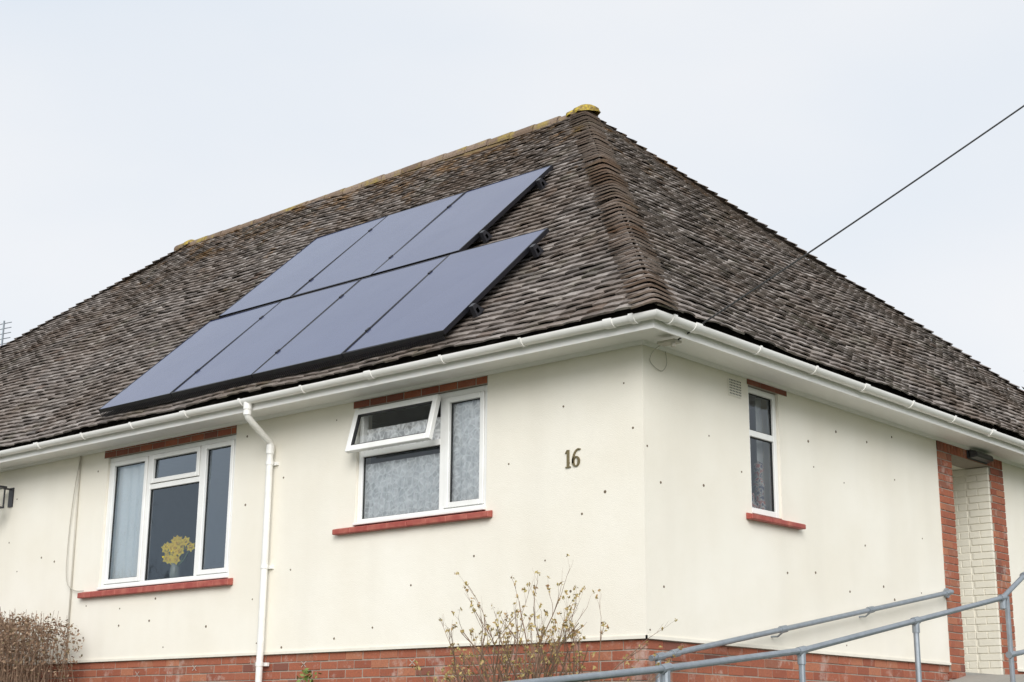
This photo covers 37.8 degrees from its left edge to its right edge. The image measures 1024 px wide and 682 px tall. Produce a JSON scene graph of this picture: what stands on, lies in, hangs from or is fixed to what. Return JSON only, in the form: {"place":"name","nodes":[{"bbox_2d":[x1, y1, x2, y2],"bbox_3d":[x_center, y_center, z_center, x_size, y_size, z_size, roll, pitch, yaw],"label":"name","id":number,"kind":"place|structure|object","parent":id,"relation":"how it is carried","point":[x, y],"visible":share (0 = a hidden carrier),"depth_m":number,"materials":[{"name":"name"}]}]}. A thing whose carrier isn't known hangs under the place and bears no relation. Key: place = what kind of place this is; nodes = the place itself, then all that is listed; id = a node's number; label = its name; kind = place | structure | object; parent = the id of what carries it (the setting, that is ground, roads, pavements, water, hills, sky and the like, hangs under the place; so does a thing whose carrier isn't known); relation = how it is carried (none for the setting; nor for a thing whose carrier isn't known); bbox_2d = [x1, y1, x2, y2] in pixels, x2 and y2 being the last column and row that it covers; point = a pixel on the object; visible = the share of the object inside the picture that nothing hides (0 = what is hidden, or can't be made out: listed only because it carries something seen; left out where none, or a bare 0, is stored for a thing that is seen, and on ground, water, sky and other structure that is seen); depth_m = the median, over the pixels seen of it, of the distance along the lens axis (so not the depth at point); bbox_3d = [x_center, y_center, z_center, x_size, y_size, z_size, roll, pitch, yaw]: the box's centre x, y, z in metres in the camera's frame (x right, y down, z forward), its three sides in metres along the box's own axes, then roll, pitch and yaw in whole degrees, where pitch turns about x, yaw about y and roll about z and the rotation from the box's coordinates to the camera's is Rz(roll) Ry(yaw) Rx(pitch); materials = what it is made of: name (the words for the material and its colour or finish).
{"place":"outdoors","nodes":[
{"label":"outdoors","id":0,"kind":"place"},
{"bbox_2d":[0,0,1023,390],"label":"sky","id":1,"kind":"structure","parent":0,"point":[132,132],"materials":[{"name":"white"}]},
{"bbox_2d":[749,395,759,497],"bbox_3d":[1.954,1.755,14.569,0.890,2.500,1.600,-12,-19,40],"label":"bathroom","id":2,"kind":"object","parent":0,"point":[752,423],"depth_m":15.36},
{"bbox_2d":[752,461,765,509],"bbox_3d":[2.328,1.401,14.292,0.130,0.530,0.252,-12,-19,40],"label":"ornament","id":3,"kind":"object","parent":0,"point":[758,500],"visible":0.66,"depth_m":14.30,"materials":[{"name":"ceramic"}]},
{"bbox_2d":[951,465,1002,672],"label":"porch walls","id":4,"kind":"structure","parent":0,"point":[954,468],"depth_m":17.93,"materials":[{"name":"beige brick"}]},
{"bbox_2d":[952,470,977,672],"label":"porch painted bricks","id":5,"kind":"object","parent":4,"relation":"on","point":[968,586],"visible":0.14,"depth_m":18.00,"materials":[{"name":"beige brick"}]},
{"bbox_2d":[965,672,995,675],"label":"porch floor","id":6,"kind":"structure","parent":4,"relation":"attached to","point":[968,673],"depth_m":16.90,"materials":[{"name":"concrete"}]},
{"bbox_2d":[966,467,1003,674],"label":"porch return bricks","id":7,"kind":"object","parent":4,"relation":"on","point":[995,644],"visible":0.96,"depth_m":17.83,"materials":[{"name":"beige brick"}]},
{"bbox_2d":[948,674,1023,681],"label":"ramp path","id":8,"kind":"structure","parent":0,"point":[991,678],"depth_m":16.13,"materials":[{"name":"concrete"}]},
{"bbox_2d":[505,572,1023,681],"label":"handrail","id":9,"kind":"object","parent":8,"relation":"on","point":[666,669],"visible":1,"depth_m":11.70,"materials":[{"name":"metal"}]},
{"bbox_3d":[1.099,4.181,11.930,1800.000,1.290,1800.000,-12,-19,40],"label":"ground","id":10,"kind":"structure","parent":0,"visible":0},
{"bbox_2d":[0,607,83,681],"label":"clipped hedge","id":11,"kind":"object","parent":10,"relation":"on","point":[10,628],"visible":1,"depth_m":17.30,"materials":[{"name":"brown plant"}]},
{"bbox_2d":[148,447,230,579],"bbox_3d":[-2.755,2.722,18.399,3.600,2.500,3.290,-12,-19,40],"label":"living room","id":12,"kind":"object","parent":10,"relation":"on","point":[174,513],"depth_m":19.46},
{"bbox_2d":[296,668,320,681],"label":"weed plant","id":13,"kind":"object","parent":10,"relation":"on","point":[306,672],"visible":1,"depth_m":14.85,"materials":[{"name":"green plant"}]},
{"bbox_2d":[371,401,440,465],"bbox_3d":[0.102,2.021,15.640,2.850,2.500,2.790,-12,-19,40],"label":"bedroom","id":14,"kind":"object","parent":10,"relation":"on","point":[403,416],"depth_m":16.20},
{"bbox_2d":[7,639,947,681],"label":"plinth mortar","id":15,"kind":"object","parent":10,"relation":"on","point":[611,660],"visible":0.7,"depth_m":14.41,"materials":[{"name":"concrete"}]},
{"bbox_2d":[12,635,1023,671],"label":"bellcast drip","id":16,"kind":"object","parent":15,"relation":"on","point":[544,640],"visible":0.89,"depth_m":14.53},
{"bbox_2d":[642,345,949,664],"bbox_3d":[2.906,1.778,14.812,0.200,2.595,5.620,-12,-19,40],"label":"side render","id":17,"kind":"object","parent":15,"relation":"on","point":[718,565],"visible":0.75,"depth_m":14.37,"materials":[{"name":"beige paint"}]},
{"bbox_2d":[728,378,740,398],"bbox_3d":[2.089,0.443,14.029,0.007,0.165,0.220,-12,-19,40],"label":"air vent","id":18,"kind":"object","parent":17,"relation":"attached to","point":[732,386],"visible":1,"depth_m":14.02,"materials":[{"name":"beige plastic"}]},
{"bbox_2d":[730,379,740,395],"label":"air vent holes","id":19,"kind":"object","parent":18,"relation":"attached to","point":[736,389],"visible":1,"depth_m":14.03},
{"bbox_2d":[748,387,779,517],"bbox_3d":[2.369,1.069,14.307,0.070,1.214,0.534,-12,-19,40],"label":"window frame side","id":20,"kind":"object","parent":17,"relation":"attached to","point":[763,436],"depth_m":14.41,"materials":[{"name":"white plastic"}]},
{"bbox_2d":[749,393,774,511],"bbox_3d":[2.372,1.069,14.305,0.018,1.110,0.430,-12,-19,40],"label":"window gasket side","id":21,"kind":"object","parent":20,"relation":"attached to","point":[770,449],"depth_m":14.43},
{"bbox_2d":[748,384,786,396],"bbox_3d":[2.399,0.456,14.543,0.191,0.080,0.720,-12,-19,40],"label":"lintel mortar","id":22,"kind":"object","parent":17,"relation":"attached to","point":[761,389],"visible":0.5,"depth_m":14.44,"materials":[{"name":"concrete"}]},
{"bbox_2d":[755,398,763,494],"bbox_3d":[2.489,1.171,14.633,0.030,1.208,0.330,-14,-20,43],"label":"bathroom curtain","id":23,"kind":"object","parent":22,"relation":"hanging from","point":[759,429],"visible":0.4,"depth_m":14.63,"materials":[{"name":"fabric"}]},
{"bbox_2d":[747,379,786,395],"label":"lintel bricks","id":24,"kind":"object","parent":22,"relation":"in","point":[765,387],"visible":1,"depth_m":14.46,"materials":[{"name":"red brick"}]},
{"bbox_2d":[746,513,805,529],"bbox_3d":[2.467,1.705,14.177,0.177,0.075,0.948,-12,-19,40],"label":"window sill","id":25,"kind":"structure","parent":17,"relation":"attached to","point":[771,520],"depth_m":14.09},
{"bbox_2d":[0,640,1023,681],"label":"plinth bricks","id":26,"kind":"object","parent":10,"relation":"on","point":[350,675],"visible":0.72,"depth_m":14.46,"materials":[{"name":"red brick"}]},
{"bbox_2d":[135,658,509,676],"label":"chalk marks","id":27,"kind":"object","parent":26,"relation":"attached to","point":[301,666],"visible":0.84,"depth_m":15.12},
{"bbox_2d":[412,554,683,681],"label":"bare shrub","id":28,"kind":"object","parent":10,"relation":"on","point":[538,661],"visible":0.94,"depth_m":12.06,"materials":[{"name":"brown plant"}]},
{"bbox_2d":[648,588,953,681],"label":"wall handrail","id":29,"kind":"object","parent":10,"relation":"on","point":[659,657],"depth_m":13.76,"materials":[{"name":"metal"}]},
{"bbox_2d":[936,442,1016,680],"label":"doorway mortar","id":30,"kind":"object","parent":10,"relation":"on","point":[960,462],"visible":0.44,"depth_m":17.64,"materials":[{"name":"white concrete"}]},
{"bbox_2d":[936,440,1017,678],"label":"doorway bricks","id":31,"kind":"object","parent":30,"relation":"in","point":[955,450],"visible":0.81,"depth_m":17.14,"materials":[{"name":"red brick"}]},
{"bbox_2d":[967,450,992,464],"bbox_3d":[5.581,1.372,17.784,0.115,0.120,0.540,-12,-19,40],"label":"bulkhead light","id":32,"kind":"object","parent":30,"relation":"attached to","point":[980,457],"visible":1,"depth_m":17.69,"materials":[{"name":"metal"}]},
{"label":"rear walls","id":33,"kind":"object","parent":10,"relation":"on","visible":0},
{"bbox_2d":[0,345,645,665],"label":"front render","id":34,"kind":"object","parent":33,"relation":"attached to","point":[348,590],"visible":0.78,"depth_m":14.64,"materials":[{"name":"beige paint"}]},
{"bbox_2d":[0,485,14,508],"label":"wall lantern","id":35,"kind":"object","parent":34,"relation":"attached to","point":[10,497],"depth_m":19.40,"materials":[{"name":"metal"}]},
{"bbox_2d":[77,578,232,598],"bbox_3d":[-4.071,2.818,17.028,2.868,0.092,0.178,-12,-19,40],"label":"window sill","id":36,"kind":"structure","parent":34,"relation":"attached to","point":[165,587],"depth_m":16.87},
{"bbox_2d":[96,435,235,589],"bbox_3d":[-3.961,2.000,17.183,2.456,1.587,0.130,-12,-19,40],"label":"window frame","id":37,"kind":"object","parent":34,"relation":"attached to","point":[150,458],"visible":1,"depth_m":17.25,"materials":[{"name":"white plastic"}]},
{"bbox_2d":[108,446,230,580],"bbox_3d":[-3.944,2.029,17.196,2.234,1.416,0.018,-12,-19,40],"label":"window gasket","id":38,"kind":"object","parent":37,"relation":"attached to","point":[151,507],"depth_m":17.36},
{"bbox_2d":[105,426,236,458],"bbox_3d":[-3.945,1.190,17.470,2.540,0.118,0.191,-12,-19,40],"label":"lintel mortar","id":39,"kind":"object","parent":34,"relation":"attached to","point":[152,449],"visible":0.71,"depth_m":17.32,"materials":[{"name":"grey concrete"}]},
{"bbox_2d":[110,463,144,578],"bbox_3d":[-4.522,2.125,17.767,0.810,1.538,0.059,-12,-19,40],"label":"curtain","id":40,"kind":"object","parent":39,"relation":"hanging from","point":[126,534],"visible":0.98,"depth_m":17.82,"materials":[{"name":"fabric"}]},
{"bbox_2d":[105,425,236,457],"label":"lintel bricks","id":41,"kind":"object","parent":39,"relation":"in","point":[170,442],"visible":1,"depth_m":17.33,"materials":[{"name":"red brick"}]},
{"bbox_2d":[243,402,278,681],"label":"downpipe","id":42,"kind":"object","parent":34,"relation":"attached to","point":[270,464],"visible":1,"depth_m":15.69,"materials":[{"name":"white plastic"}]},
{"bbox_2d":[65,345,666,661],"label":"wall cables","id":43,"kind":"object","parent":34,"relation":"attached to","point":[78,474],"depth_m":18.23,"materials":[{"name":"beige plastic"}]},
{"bbox_2d":[657,338,681,346],"bbox_3d":[1.350,0.028,12.821,0.180,0.060,0.110,-12,-19,40],"label":"cable bracket","id":44,"kind":"object","parent":43,"relation":"attached to","point":[671,342],"visible":1,"depth_m":12.79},
{"bbox_2d":[345,394,441,453],"bbox_3d":[-1.184,0.825,14.787,1.180,0.461,0.171,-12,-19,40],"label":"open vent sash","id":45,"kind":"object","parent":34,"relation":"attached to","point":[431,423],"visible":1,"depth_m":14.68,"materials":[{"name":"white plastic"}]},
{"bbox_2d":[351,401,431,444],"bbox_3d":[-1.185,0.824,14.786,1.060,0.344,0.128,-12,-19,40],"label":"open vent gasket","id":46,"kind":"object","parent":45,"relation":"attached to","point":[378,412],"visible":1,"depth_m":14.94,"materials":[{"name":"black rubber"}]},
{"bbox_2d":[366,459,439,515],"bbox_3d":[-1.090,1.494,14.806,1.100,0.608,0.020,-12,-19,40],"label":"net backing","id":47,"kind":"object","parent":34,"relation":"attached to","point":[409,483],"visible":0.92,"depth_m":14.80,"materials":[{"name":"grey fabric"}]},
{"bbox_2d":[332,510,492,534],"bbox_3d":[-0.966,1.763,14.485,2.128,0.082,0.176,-12,-19,40],"label":"window sill","id":48,"kind":"structure","parent":34,"relation":"attached to","point":[465,516],"depth_m":14.36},
{"bbox_2d":[352,385,487,525],"bbox_3d":[-0.885,1.137,14.613,1.786,1.201,0.130,-12,-19,40],"label":"window frame","id":49,"kind":"object","parent":34,"relation":"attached to","point":[446,505],"visible":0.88,"depth_m":14.40,"materials":[{"name":"white plastic"}]},
{"bbox_2d":[365,453,439,517],"bbox_3d":[-1.068,1.472,14.759,1.200,0.628,0.016,-12,-19,40],"label":"net curtain","id":50,"kind":"object","parent":49,"relation":"hanging from","point":[404,475],"visible":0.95,"depth_m":14.78,"materials":[{"name":"white fabric"}]},
{"bbox_2d":[367,417,440,450],"bbox_3d":[-1.062,0.955,14.897,1.200,0.278,0.019,-12,-19,40],"label":"net curtain top","id":51,"kind":"object","parent":49,"relation":"hanging from","point":[392,431],"visible":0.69,"depth_m":14.93,"materials":[{"name":"white fabric"}]},
{"bbox_2d":[362,398,479,518],"bbox_3d":[-0.890,1.170,14.644,1.622,1.030,0.018,-12,-19,40],"label":"window gasket","id":52,"kind":"object","parent":49,"relation":"attached to","point":[420,449],"depth_m":14.49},
{"bbox_2d":[452,400,479,501],"bbox_3d":[-0.407,1.055,14.273,0.590,1.178,0.019,-12,-19,40],"label":"net curtain side","id":53,"kind":"object","parent":49,"relation":"hanging from","point":[472,437],"visible":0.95,"depth_m":14.30,"materials":[{"name":"white fabric"}]},
{"bbox_2d":[354,376,486,408],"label":"lintel bricks","id":54,"kind":"object","parent":34,"relation":"attached to","point":[425,391],"visible":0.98,"depth_m":14.74,"materials":[{"name":"red brick"}]},
{"bbox_2d":[356,375,487,408],"bbox_3d":[-0.867,0.519,14.846,1.860,0.103,0.191,-12,-19,40],"label":"lintel mortar","id":55,"kind":"object","parent":34,"relation":"attached to","point":[457,389],"visible":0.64,"depth_m":14.69,"materials":[{"name":"concrete"}]},
{"bbox_2d":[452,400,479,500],"bbox_3d":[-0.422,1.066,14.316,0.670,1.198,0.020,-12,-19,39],"label":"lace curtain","id":56,"kind":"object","parent":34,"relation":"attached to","point":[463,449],"visible":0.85,"depth_m":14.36,"materials":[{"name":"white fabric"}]},
{"bbox_2d":[9,382,922,648],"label":"wall fixings","id":57,"kind":"structure","parent":34,"relation":"attached to","point":[570,591],"depth_m":14.89,"materials":[{"name":"grey metal"}]},
{"bbox_2d":[565,448,580,467],"bbox_3d":[0.540,1.040,13.280,0.175,0.162,0.014,-12,-19,40],"label":"house number sign","id":58,"kind":"object","parent":34,"relation":"attached to","point":[567,452],"visible":1,"depth_m":13.27,"materials":[{"name":"gold metal"}]},
{"bbox_3d":[-3.888,2.755,17.078,2.440,0.053,0.109,-12,-19,40],"label":"inner window board","id":59,"kind":"object","parent":34,"relation":"on","visible":0},
{"bbox_2d":[161,535,194,577],"bbox_3d":[-3.810,2.460,17.047,0.561,0.500,0.147,-12,-19,40],"label":"daffodil vase","id":60,"kind":"object","parent":59,"relation":"on","point":[173,551],"visible":0.98,"depth_m":17.03,"materials":[{"name":"ceramic"}]},
{"bbox_2d":[0,329,1023,468],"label":"soffit","id":61,"kind":"structure","parent":33,"relation":"attached to","point":[655,336],"depth_m":15.02,"materials":[{"name":"white plastic"}]},
{"bbox_2d":[0,319,1023,462],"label":"fascia","id":62,"kind":"structure","parent":61,"relation":"attached to","point":[656,324],"depth_m":14.55,"materials":[{"name":"white plastic"}]},
{"bbox_2d":[0,309,1023,456],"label":"gutter","id":63,"kind":"object","parent":62,"relation":"attached to","point":[666,317],"visible":1,"depth_m":14.44,"materials":[{"name":"white plastic"}]},
{"bbox_2d":[33,313,1023,449],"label":"gutter brackets","id":64,"kind":"object","parent":62,"relation":"attached to","point":[608,324],"visible":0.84,"depth_m":14.13,"materials":[{"name":"white plastic"}]},
{"bbox_2d":[0,340,1023,471],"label":"frieze mould","id":65,"kind":"object","parent":61,"relation":"attached to","point":[667,350],"visible":1,"depth_m":15.16,"materials":[{"name":"white plastic"}]},
{"bbox_2d":[1002,462,1023,671],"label":"side render","id":66,"kind":"object","parent":33,"relation":"attached to","point":[1013,481],"visible":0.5,"depth_m":18.31,"materials":[{"name":"white paint"}]},
{"bbox_3d":[10.147,-0.977,10.849,0.320,12.030,1.200,-12,-19,40],"label":"telegraph pole","id":67,"kind":"object","parent":10,"relation":"on","visible":0},
{"bbox_2d":[678,105,1023,339],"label":"overhead wire","id":68,"kind":"object","parent":67,"relation":"attached to","point":[915,180],"visible":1,"depth_m":12.66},
{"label":"rear roof slopes","id":69,"kind":"object","parent":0,"visible":0},
{"bbox_2d":[174,110,581,250],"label":"ridge tiles","id":70,"kind":"object","parent":69,"relation":"on","point":[490,141],"visible":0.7,"depth_m":22.32,"materials":[{"name":"tile"}]},
{"bbox_2d":[0,119,1023,450],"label":"roof underlay","id":71,"kind":"object","parent":69,"relation":"on","point":[550,329],"visible":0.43,"depth_m":17.47,"materials":[{"name":"brown tile"}]},
{"bbox_2d":[0,113,654,446],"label":"front roof tiles","id":72,"kind":"object","parent":71,"relation":"on","point":[564,294],"visible":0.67,"depth_m":19.71,"materials":[{"name":"tile"}]},
{"bbox_2d":[0,245,187,348],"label":"hip bonnet tiles","id":73,"kind":"object","parent":72,"relation":"attached to","point":[130,277],"visible":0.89,"depth_m":25.60,"materials":[{"name":"ceramic"}]},
{"bbox_2d":[0,321,11,349],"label":"tv aerial","id":74,"kind":"object","parent":73,"relation":"attached to","point":[2,334],"visible":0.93,"depth_m":25.42,"materials":[{"name":"metal"}]},
{"bbox_2d":[100,335,444,416],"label":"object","id":75,"kind":"object","parent":72,"relation":"on","point":[275,375],"visible":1,"depth_m":15.55,"materials":[{"name":"black metal"}]},
{"bbox_2d":[123,178,547,389],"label":"solar mounting rails","id":76,"kind":"object","parent":72,"relation":"on","point":[476,309],"visible":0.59,"depth_m":15.21,"materials":[{"name":"black metal"}]},
{"bbox_2d":[99,301,280,412],"bbox_3d":[-3.821,0.181,17.856,1.394,1.451,1.553,-12,-19,40],"label":"solar panel","id":77,"kind":"object","parent":76,"relation":"on","point":[175,368],"visible":0.94,"depth_m":17.75,"materials":[{"name":"blue glass"}]},
{"bbox_2d":[171,279,360,395],"bbox_3d":[-2.764,-0.048,16.955,1.394,1.452,1.551,-12,-19,40],"label":"solar panel","id":78,"kind":"object","parent":76,"relation":"on","point":[250,351],"visible":0.93,"depth_m":16.87,"materials":[{"name":"blue glass"}]},
{"bbox_2d":[218,216,386,317],"bbox_3d":[-2.675,-0.960,19.317,1.394,1.505,1.610,-12,-19,40],"label":"solar panel","id":79,"kind":"object","parent":76,"relation":"on","point":[292,276],"visible":0.83,"depth_m":19.23,"materials":[{"name":"glass"}]},
{"bbox_2d":[252,255,448,377],"bbox_3d":[-1.707,-0.275,16.054,1.394,1.451,1.551,-12,-19,40],"label":"solar panel","id":80,"kind":"object","parent":76,"relation":"on","point":[340,325],"visible":0.93,"depth_m":15.96,"materials":[{"name":"glass"}]},
{"bbox_2d":[291,192,464,297],"bbox_3d":[-1.617,-1.188,18.417,1.394,1.506,1.606,-12,-19,40],"label":"solar panel","id":81,"kind":"object","parent":76,"relation":"on","point":[369,253],"visible":0.87,"depth_m":18.36,"materials":[{"name":"glass"}]},
{"bbox_2d":[342,228,549,356],"bbox_3d":[-0.651,-0.504,15.153,1.394,1.453,1.551,-12,-19,40],"label":"solar panel","id":82,"kind":"object","parent":76,"relation":"on","point":[444,295],"visible":1,"depth_m":15.03,"materials":[{"name":"glass"}]},
{"bbox_2d":[371,165,553,275],"bbox_3d":[-0.561,-1.415,17.514,1.394,1.504,1.610,-12,-19,40],"label":"solar panel","id":83,"kind":"object","parent":76,"relation":"on","point":[464,220],"visible":0.9,"depth_m":17.40,"materials":[{"name":"glass"}]},
{"bbox_2d":[188,115,586,247],"bbox_3d":[-2.271,-2.322,23.006,8.660,0.190,0.180,-12,-19,40],"label":"ridge mortar","id":84,"kind":"object","parent":71,"relation":"on","point":[481,148],"visible":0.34,"depth_m":21.60,"materials":[{"name":"concrete"}]},
{"bbox_2d":[573,104,600,114],"bbox_3d":[0.994,-3.138,20.203,0.435,0.155,0.324,-12,-19,40],"label":"apex cap","id":85,"kind":"object","parent":84,"relation":"on","point":[593,109],"visible":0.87,"depth_m":20.10,"materials":[{"name":"yellow plant"}]},
{"bbox_2d":[569,110,678,309],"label":"hip bonnet tiles","id":86,"kind":"object","parent":71,"relation":"on","point":[610,160],"visible":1,"depth_m":15.13,"materials":[{"name":"ceramic"}]},
{"bbox_2d":[587,115,1023,436],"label":"side roof tiles","id":87,"kind":"object","parent":71,"relation":"on","point":[937,344],"visible":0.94,"depth_m":17.16,"materials":[{"name":"tile"}]},
{"bbox_2d":[582,111,1023,397],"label":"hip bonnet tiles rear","id":88,"kind":"object","parent":87,"relation":"on","point":[761,225],"visible":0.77,"depth_m":20.75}
]}

